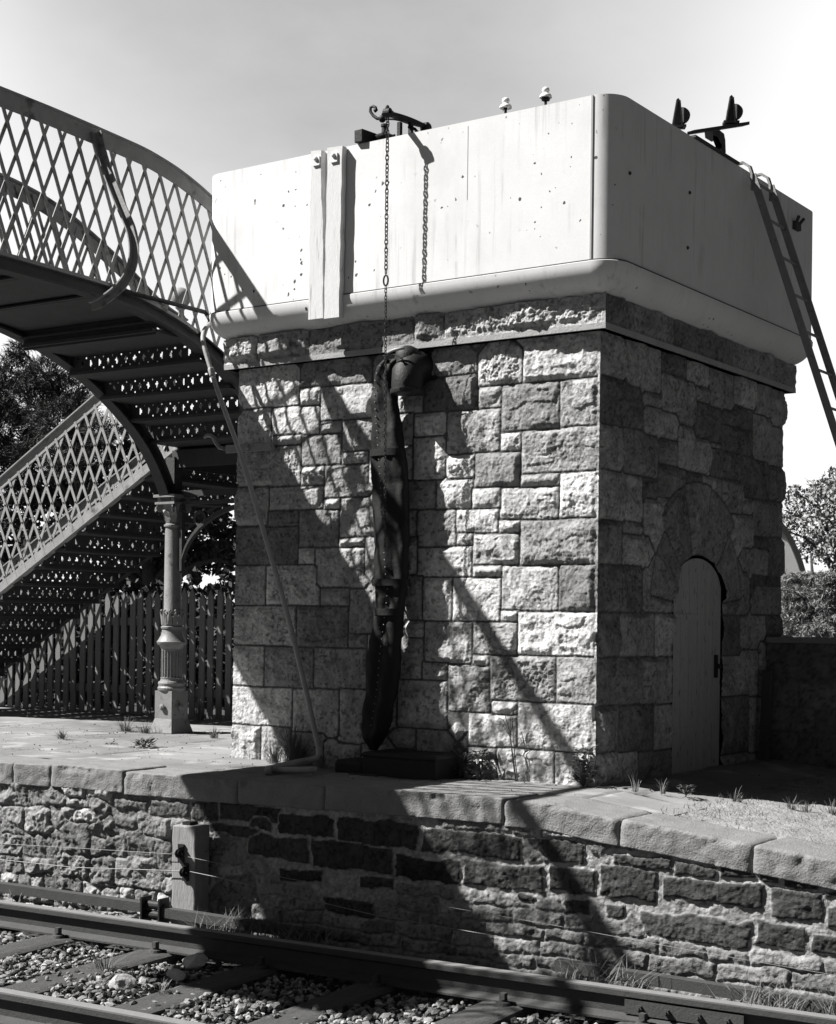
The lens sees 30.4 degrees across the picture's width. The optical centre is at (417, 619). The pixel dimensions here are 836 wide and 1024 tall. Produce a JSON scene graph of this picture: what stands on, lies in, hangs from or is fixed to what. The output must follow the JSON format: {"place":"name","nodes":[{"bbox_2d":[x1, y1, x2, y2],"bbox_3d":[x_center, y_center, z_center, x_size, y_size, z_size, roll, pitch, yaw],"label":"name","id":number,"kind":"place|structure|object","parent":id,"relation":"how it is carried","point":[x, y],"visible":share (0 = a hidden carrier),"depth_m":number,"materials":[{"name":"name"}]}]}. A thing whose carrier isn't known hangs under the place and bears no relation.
{"place":"outdoors","nodes":[
{"label":"outdoors","id":0,"kind":"place"},
{"bbox_2d":[0,338,126,581],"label":"tree","id":1,"kind":"object","parent":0,"point":[49,387],"visible":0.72,"depth_m":23.94,"materials":[{"name":"grey plant"}]},
{"bbox_2d":[21,637,224,758],"bbox_3d":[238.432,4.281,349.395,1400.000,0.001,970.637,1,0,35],"label":"ground","id":2,"kind":"structure","parent":0,"point":[223,711],"depth_m":24.02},
{"bbox_2d":[0,567,234,715],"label":"hedge","id":3,"kind":"object","parent":2,"relation":"on","point":[193,577],"visible":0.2,"depth_m":17.91,"materials":[{"name":"black plant"}]},
{"bbox_2d":[0,405,236,704],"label":"broad tree","id":4,"kind":"object","parent":2,"relation":"on","point":[207,553],"visible":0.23,"depth_m":24.50,"materials":[{"name":"black plant"}]},
{"bbox_2d":[780,553,835,637],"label":"hedge","id":5,"kind":"object","parent":2,"relation":"on","point":[812,597],"visible":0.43,"depth_m":19.82,"materials":[{"name":"grey plant"}]},
{"bbox_2d":[782,466,835,572],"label":"budding tree","id":6,"kind":"object","parent":2,"relation":"on","point":[818,495],"visible":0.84,"depth_m":28.19,"materials":[{"name":"grey plant"}]},
{"bbox_2d":[0,928,619,1023],"bbox_3d":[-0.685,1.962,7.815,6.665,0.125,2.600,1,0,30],"label":"ballast","id":7,"kind":"structure","parent":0,"point":[400,1007],"depth_m":7.99,"materials":[{"name":"gravel"}]},
{"bbox_2d":[0,927,104,967],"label":"sleeper","id":8,"kind":"object","parent":7,"relation":"on","point":[58,938],"visible":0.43,"depth_m":9.12,"materials":[{"name":"wood"}]},
{"bbox_2d":[0,987,203,1023],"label":"rail","id":9,"kind":"object","parent":8,"relation":"on","point":[18,1007],"visible":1,"depth_m":7.18,"materials":[{"name":"grey metal"}]},
{"bbox_2d":[71,939,105,949],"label":"grass tuft","id":10,"kind":"object","parent":7,"relation":"on","point":[90,943],"visible":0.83,"depth_m":9.23,"materials":[{"name":"grey plant"}]},
{"bbox_2d":[66,974,110,989],"bbox_3d":[-1.712,1.915,8.096,0.366,0.099,0.335,1,0,35],"label":"grass tuft","id":11,"kind":"object","parent":7,"relation":"on","point":[91,980],"visible":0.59,"depth_m":8.11,"materials":[{"name":"grey plant"}]},
{"bbox_2d":[2,941,186,995],"bbox_3d":[-1.920,1.957,8.304,0.258,0.190,2.660,1,0,30],"label":"sleeper","id":12,"kind":"object","parent":7,"relation":"on","point":[134,960],"visible":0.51,"depth_m":8.56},
{"bbox_2d":[84,950,128,971],"bbox_3d":[-1.735,1.884,8.486,0.306,0.160,0.265,1,0,14],"label":"grass tuft","id":13,"kind":"object","parent":12,"relation":"on","point":[101,963],"visible":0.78,"depth_m":8.51,"materials":[{"name":"grey plant"}]},
{"bbox_2d":[108,973,136,996],"bbox_3d":[-1.548,1.923,8.086,0.121,0.119,0.168,1,0,35],"label":"loose stone","id":14,"kind":"object","parent":7,"relation":"on","point":[123,982],"visible":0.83,"depth_m":8.05,"materials":[{"name":"white stone"}]},
{"bbox_2d":[140,895,168,922],"bbox_3d":[-1.643,1.878,9.594,0.220,0.300,0.160,1,0,29],"label":"roller stand","id":15,"kind":"object","parent":7,"relation":"on","point":[148,904],"visible":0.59,"depth_m":9.58,"materials":[{"name":"black metal"}]},
{"bbox_2d":[0,881,139,911],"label":"point rod","id":16,"kind":"object","parent":15,"relation":"on","point":[77,897],"visible":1,"depth_m":9.89,"materials":[{"name":"grey metal"}]},
{"bbox_2d":[161,906,324,941],"bbox_3d":[-1.067,1.830,9.273,1.162,0.082,0.066,1,0,29],"label":"point rod","id":17,"kind":"object","parent":15,"relation":"on","point":[168,912],"visible":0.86,"depth_m":9.27,"materials":[{"name":"grey metal"}]},
{"bbox_2d":[46,956,303,1023],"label":"sleeper","id":18,"kind":"object","parent":7,"relation":"on","point":[238,978],"visible":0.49,"depth_m":8.14,"materials":[{"name":"wood"}]},
{"bbox_2d":[135,979,179,992],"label":"grass tuft","id":19,"kind":"object","parent":18,"relation":"on","point":[162,989],"visible":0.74,"depth_m":8.05,"materials":[{"name":"plant"}]},
{"bbox_2d":[166,969,185,985],"bbox_3d":[-1.311,1.933,8.320,0.110,0.090,0.171,1,0,-7],"label":"loose stone","id":20,"kind":"object","parent":7,"relation":"on","point":[177,975],"visible":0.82,"depth_m":8.27,"materials":[{"name":"grey stone"}]},
{"bbox_2d":[171,820,209,927],"bbox_3d":[-1.432,1.629,9.560,0.184,0.748,0.208,1,0,29],"label":"timber post","id":21,"kind":"object","parent":7,"relation":"on","point":[190,838],"visible":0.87,"depth_m":9.52,"materials":[{"name":"grey wood"}]},
{"bbox_2d":[0,843,174,854],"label":"signal wire","id":22,"kind":"object","parent":21,"relation":"attached to","point":[86,848],"visible":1,"depth_m":9.87,"materials":[{"name":"grey metal"}]},
{"bbox_2d":[0,859,179,870],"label":"signal wire","id":23,"kind":"object","parent":21,"relation":"attached to","point":[93,868],"visible":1,"depth_m":9.83,"materials":[{"name":"grey metal"}]},
{"bbox_2d":[189,871,486,934],"bbox_3d":[-0.512,1.638,8.963,2.047,0.167,0.005,1,0,29],"label":"signal wire","id":24,"kind":"object","parent":21,"relation":"attached to","point":[339,906],"visible":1,"depth_m":8.92,"materials":[{"name":"grey metal"}]},
{"bbox_2d":[181,855,835,975],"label":"signal wire","id":25,"kind":"object","parent":21,"relation":"attached to","point":[520,919],"visible":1,"depth_m":8.35,"materials":[{"name":"grey metal"}]},
{"bbox_2d":[182,953,207,969],"bbox_3d":[-1.257,1.928,8.691,0.146,0.083,0.243,1,0,-12],"label":"loose stone","id":26,"kind":"object","parent":7,"relation":"on","point":[195,961],"visible":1,"depth_m":8.62,"materials":[{"name":"grey stone"}]},
{"bbox_2d":[202,994,212,1014],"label":"grass tuft","id":27,"kind":"object","parent":7,"relation":"on","point":[207,1010],"visible":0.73,"depth_m":7.60,"materials":[{"name":"grey plant"}]},
{"bbox_2d":[248,973,418,1023],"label":"sleeper","id":28,"kind":"object","parent":7,"relation":"on","point":[361,993],"visible":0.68,"depth_m":7.84,"materials":[{"name":"grey wood"}]},
{"bbox_2d":[0,755,835,1013],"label":"platform wall","id":29,"kind":"structure","parent":7,"relation":"on","point":[617,871],"depth_m":8.83,"materials":[{"name":"grey stone"}]},
{"bbox_2d":[204,846,220,857],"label":"weed plant","id":30,"kind":"object","parent":29,"relation":"attached to","point":[213,850],"visible":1,"depth_m":9.59,"materials":[{"name":"grey plant"}]},
{"bbox_2d":[1,883,835,1014],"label":"wall foot grass","id":31,"kind":"structure","parent":7,"relation":"on","point":[295,938],"depth_m":8.06,"materials":[{"name":"grey plant"}]},
{"bbox_2d":[435,992,546,1023],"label":"sleeper","id":32,"kind":"object","parent":7,"relation":"on","point":[501,1010],"visible":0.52,"depth_m":7.66,"materials":[{"name":"wood"}]},
{"bbox_2d":[616,1012,650,1023],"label":"sleeper","id":33,"kind":"object","parent":7,"relation":"on","point":[642,1019],"visible":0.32,"depth_m":7.42,"materials":[{"name":"grey wood"}]},
{"bbox_2d":[554,958,835,1015],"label":"point rod","id":34,"kind":"object","parent":7,"relation":"on","point":[680,983],"visible":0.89,"depth_m":7.86,"materials":[{"name":"grey metal"}]},
{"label":"sleeper","id":35,"kind":"object","parent":7,"relation":"on","visible":0},
{"bbox_2d":[0,900,835,1023],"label":"rail","id":36,"kind":"object","parent":35,"relation":"on","point":[573,996],"visible":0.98,"depth_m":8.25,"materials":[{"name":"grey metal"}]},
{"bbox_2d":[624,998,744,1023],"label":"fishplate","id":37,"kind":"object","parent":36,"relation":"attached to","point":[673,1012],"visible":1,"depth_m":7.40,"materials":[{"name":"grey metal"}]},
{"bbox_2d":[0,705,835,815],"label":"platform","id":38,"kind":"structure","parent":0,"point":[710,784],"depth_m":10.90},
{"bbox_2d":[45,729,68,738],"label":"grass tuft","id":39,"kind":"object","parent":38,"relation":"on","point":[62,735],"visible":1,"depth_m":12.49,"materials":[{"name":"plant"}]},
{"bbox_2d":[0,587,233,719],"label":"picket fence","id":40,"kind":"object","parent":38,"relation":"on","point":[192,622],"visible":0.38,"depth_m":15.80,"materials":[{"name":"black wood"}]},
{"bbox_2d":[0,86,238,733],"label":"footbridge","id":41,"kind":"object","parent":38,"relation":"on","point":[66,318],"visible":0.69,"depth_m":12.51,"materials":[{"name":"grey paint"}]},
{"bbox_2d":[111,715,138,731],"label":"grass tuft","id":42,"kind":"object","parent":38,"relation":"on","point":[125,728],"visible":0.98,"depth_m":13.42,"materials":[{"name":"grey plant"}]},
{"bbox_2d":[129,721,154,732],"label":"grass tuft","id":43,"kind":"object","parent":38,"relation":"on","point":[146,729],"visible":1,"depth_m":13.21,"materials":[{"name":"grey plant"}]},
{"bbox_2d":[129,736,156,746],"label":"weed plant","id":44,"kind":"object","parent":38,"relation":"on","point":[143,742],"visible":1,"depth_m":11.79,"materials":[{"name":"grey plant"}]},
{"bbox_2d":[190,690,212,719],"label":"grass tuft","id":45,"kind":"object","parent":38,"relation":"on","point":[199,714],"visible":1,"depth_m":14.96,"materials":[{"name":"black plant"}]},
{"bbox_2d":[208,726,222,737],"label":"grass tuft","id":46,"kind":"object","parent":38,"relation":"on","point":[214,735],"visible":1,"depth_m":12.76,"materials":[{"name":"plant"}]},
{"bbox_2d":[201,322,322,774],"bbox_3d":[-1.027,-0.583,10.457,0.492,3.152,1.662,1,0,-29],"label":"leaning pipe","id":47,"kind":"object","parent":38,"relation":"on","point":[287,767],"visible":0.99,"depth_m":10.43,"materials":[{"name":"grey metal"}]},
{"bbox_2d":[259,736,287,762],"bbox_3d":[-1.001,0.894,10.679,0.331,0.188,0.332,1,0,35],"label":"grass tuft","id":48,"kind":"object","parent":38,"relation":"on","point":[275,757],"visible":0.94,"depth_m":10.64,"materials":[{"name":"grey plant"}]},
{"bbox_2d":[265,715,319,761],"bbox_3d":[-0.845,0.818,10.633,0.484,0.343,0.474,1,0,8],"label":"grass tuft","id":49,"kind":"object","parent":38,"relation":"on","point":[292,753],"visible":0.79,"depth_m":10.55,"materials":[{"name":"black plant"}]},
{"bbox_2d":[314,747,339,767],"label":"grass tuft","id":50,"kind":"object","parent":38,"relation":"on","point":[321,763],"visible":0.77,"depth_m":10.31,"materials":[{"name":"black plant"}]},
{"bbox_2d":[348,773,378,776],"bbox_3d":[-0.348,1.002,9.884,0.221,0.030,0.040,1,0,35],"label":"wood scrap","id":51,"kind":"object","parent":38,"relation":"on","point":[364,774],"visible":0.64,"depth_m":9.86,"materials":[{"name":"black wood"}]},
{"bbox_2d":[1,723,759,794],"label":"grit","id":52,"kind":"object","parent":38,"relation":"on","point":[240,763],"visible":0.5,"depth_m":11.47,"materials":[{"name":"stone"}]},
{"bbox_2d":[335,749,464,779],"bbox_3d":[-0.128,0.935,9.968,0.827,0.167,0.352,1,0,35],"label":"drain box","id":53,"kind":"object","parent":38,"relation":"on","point":[410,764],"visible":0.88,"depth_m":9.78,"materials":[{"name":"black metal"}]},
{"bbox_2d":[447,747,474,776],"bbox_3d":[0.272,0.910,9.829,0.242,0.191,0.218,1,0,35],"label":"weed plant","id":54,"kind":"object","parent":38,"relation":"on","point":[461,767],"visible":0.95,"depth_m":9.81,"materials":[{"name":"grey plant"}]},
{"bbox_2d":[466,748,497,778],"bbox_3d":[0.403,0.905,9.745,0.215,0.204,0.228,1,0,35],"label":"weed plant","id":55,"kind":"object","parent":38,"relation":"on","point":[480,772],"visible":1,"depth_m":9.73,"materials":[{"name":"grey plant"}]},
{"bbox_2d":[497,711,517,780],"bbox_3d":[0.559,0.786,9.651,0.162,0.443,0.018,1,0,35],"label":"bare stem","id":56,"kind":"object","parent":38,"relation":"on","point":[510,728],"visible":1,"depth_m":9.63,"materials":[{"name":"grey plant"}]},
{"bbox_2d":[223,293,796,813],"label":"water tower","id":57,"kind":"structure","parent":38,"relation":"on","point":[597,489],"depth_m":10.10,"materials":[{"name":"stone"}]},
{"bbox_2d":[203,433,273,452],"bbox_3d":[-1.298,-1.277,11.024,0.733,0.166,0.077,1,0,43],"label":"iron strap","id":58,"kind":"object","parent":57,"relation":"attached to","point":[262,446],"visible":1,"depth_m":10.94,"materials":[{"name":"grey metal"}]},
{"bbox_2d":[361,345,437,750],"bbox_3d":[-0.135,-0.448,10.088,0.485,2.733,0.302,1,0,35],"label":"water hose","id":59,"kind":"object","parent":57,"relation":"attached to","point":[409,369],"visible":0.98,"depth_m":10.03,"materials":[{"name":"black leather"}]},
{"bbox_2d":[209,94,812,364],"bbox_3d":[0.767,-2.557,11.376,3.380,1.169,3.433,1,0,35],"label":"water tank","id":60,"kind":"object","parent":57,"relation":"on","point":[626,198],"visible":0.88,"depth_m":9.95,"materials":[{"name":"white paint"}]},
{"bbox_2d":[354,105,397,143],"bbox_3d":[-0.283,-3.306,10.307,0.332,0.320,0.260,1,0,-17],"label":"valve gear","id":61,"kind":"object","parent":60,"relation":"attached to","point":[363,136],"visible":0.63,"depth_m":10.22,"materials":[{"name":"black metal"}]},
{"bbox_2d":[381,105,431,135],"bbox_3d":[-0.034,-3.218,10.084,0.161,0.240,0.577,1,0,31],"label":"chain jib","id":62,"kind":"object","parent":60,"relation":"attached to","point":[387,111],"visible":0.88,"depth_m":10.06,"materials":[{"name":"black metal"}]},
{"bbox_2d":[383,117,389,549],"bbox_3d":[-0.210,-1.841,9.895,0.042,2.786,0.053,1,0,2],"label":"hanging chain","id":63,"kind":"object","parent":62,"relation":"hanging from","point":[386,197],"visible":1,"depth_m":9.89,"materials":[{"name":"black metal"}]},
{"bbox_2d":[499,97,511,113],"bbox_3d":[0.546,-3.186,9.582,0.079,0.134,0.079,1,0,35],"label":"insulator","id":64,"kind":"object","parent":60,"relation":"attached to","point":[505,106],"visible":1,"depth_m":9.56,"materials":[{"name":"white ceramic"}]},
{"bbox_2d":[539,87,551,104],"bbox_3d":[0.781,-3.189,9.417,0.079,0.146,0.079,1,0,35],"label":"insulator","id":65,"kind":"object","parent":60,"relation":"attached to","point":[545,96],"visible":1,"depth_m":9.40,"materials":[{"name":"white ceramic"}]},
{"bbox_2d":[687,121,749,164],"bbox_3d":[2.015,-3.249,10.243,0.172,0.250,0.714,1,0,37],"label":"pulley stand","id":66,"kind":"object","parent":60,"relation":"attached to","point":[715,135],"visible":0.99,"depth_m":10.27,"materials":[{"name":"black metal"}]},
{"bbox_2d":[672,98,689,129],"bbox_3d":[1.706,-3.297,10.032,0.134,0.190,0.096,1,0,0],"label":"pulley bracket","id":67,"kind":"object","parent":66,"relation":"attached to","point":[681,116],"visible":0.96,"depth_m":10.00,"materials":[{"name":"black metal"}]},
{"bbox_2d":[722,95,742,124],"bbox_3d":[2.114,-3.421,10.335,0.134,0.190,0.096,1,0,0],"label":"pulley bracket","id":68,"kind":"object","parent":66,"relation":"on","point":[734,113],"visible":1,"depth_m":10.30,"materials":[{"name":"black metal"}]},
{"bbox_2d":[671,558,721,773],"bbox_3d":[1.925,0.325,10.569,0.083,1.496,0.779,1,0,35],"label":"door","id":69,"kind":"structure","parent":57,"relation":"in","point":[697,666],"depth_m":10.57,"materials":[{"name":"grey wood"}]},
{"bbox_2d":[570,744,598,786],"bbox_3d":[1.008,0.882,9.334,0.224,0.264,0.206,1,0,35],"label":"weed plant","id":70,"kind":"object","parent":38,"relation":"on","point":[584,774],"visible":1,"depth_m":9.32,"materials":[{"name":"grey plant"}]},
{"bbox_2d":[627,772,640,791],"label":"grass tuft","id":71,"kind":"object","parent":38,"relation":"on","point":[636,789],"visible":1,"depth_m":9.15,"materials":[{"name":"grey plant"}]},
{"bbox_2d":[656,778,669,793],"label":"grass tuft","id":72,"kind":"object","parent":38,"relation":"on","point":[662,791],"visible":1,"depth_m":9.23,"materials":[{"name":"plant"}]},
{"bbox_2d":[677,784,695,795],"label":"weed plant","id":73,"kind":"object","parent":38,"relation":"on","point":[684,791],"visible":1,"depth_m":9.25,"materials":[{"name":"grey plant"}]},
{"bbox_2d":[0,0,835,606],"label":"sky","id":74,"kind":"structure","parent":0,"point":[211,88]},
{"bbox_2d":[660,775,835,845],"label":"verge","id":75,"kind":"structure","parent":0,"point":[818,829],"depth_m":8.87,"materials":[{"name":"plant"}]},
{"bbox_2d":[725,790,740,801],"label":"grass tuft","id":76,"kind":"object","parent":75,"relation":"on","point":[734,797],"visible":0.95,"depth_m":9.24,"materials":[{"name":"grey plant"}]},
{"bbox_2d":[738,161,835,445],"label":"ladder","id":77,"kind":"object","parent":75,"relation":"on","point":[756,186],"visible":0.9,"depth_m":10.58,"materials":[{"name":"metal"}]},
{"bbox_2d":[783,795,803,809],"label":"grass tuft","id":78,"kind":"object","parent":75,"relation":"on","point":[790,807],"visible":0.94,"depth_m":9.11,"materials":[{"name":"grey plant"}]},
{"bbox_2d":[766,637,835,769],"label":"boundary wall","id":79,"kind":"structure","parent":75,"relation":"on","point":[804,714],"depth_m":11.33,"materials":[{"name":"black stone"}]},
{"bbox_2d":[797,799,813,812],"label":"grass tuft","id":80,"kind":"object","parent":75,"relation":"on","point":[805,807],"visible":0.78,"depth_m":9.12,"materials":[{"name":"grey plant"}]},
{"bbox_2d":[825,799,835,814],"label":"grass tuft","id":81,"kind":"object","parent":75,"relation":"on","point":[832,810],"visible":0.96,"depth_m":9.10,"materials":[{"name":"grey plant"}]},
{"bbox_2d":[781,522,805,607],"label":"arched shed","id":82,"kind":"structure","parent":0,"point":[793,560],"depth_m":23.22,"materials":[{"name":"grey"}]}
]}

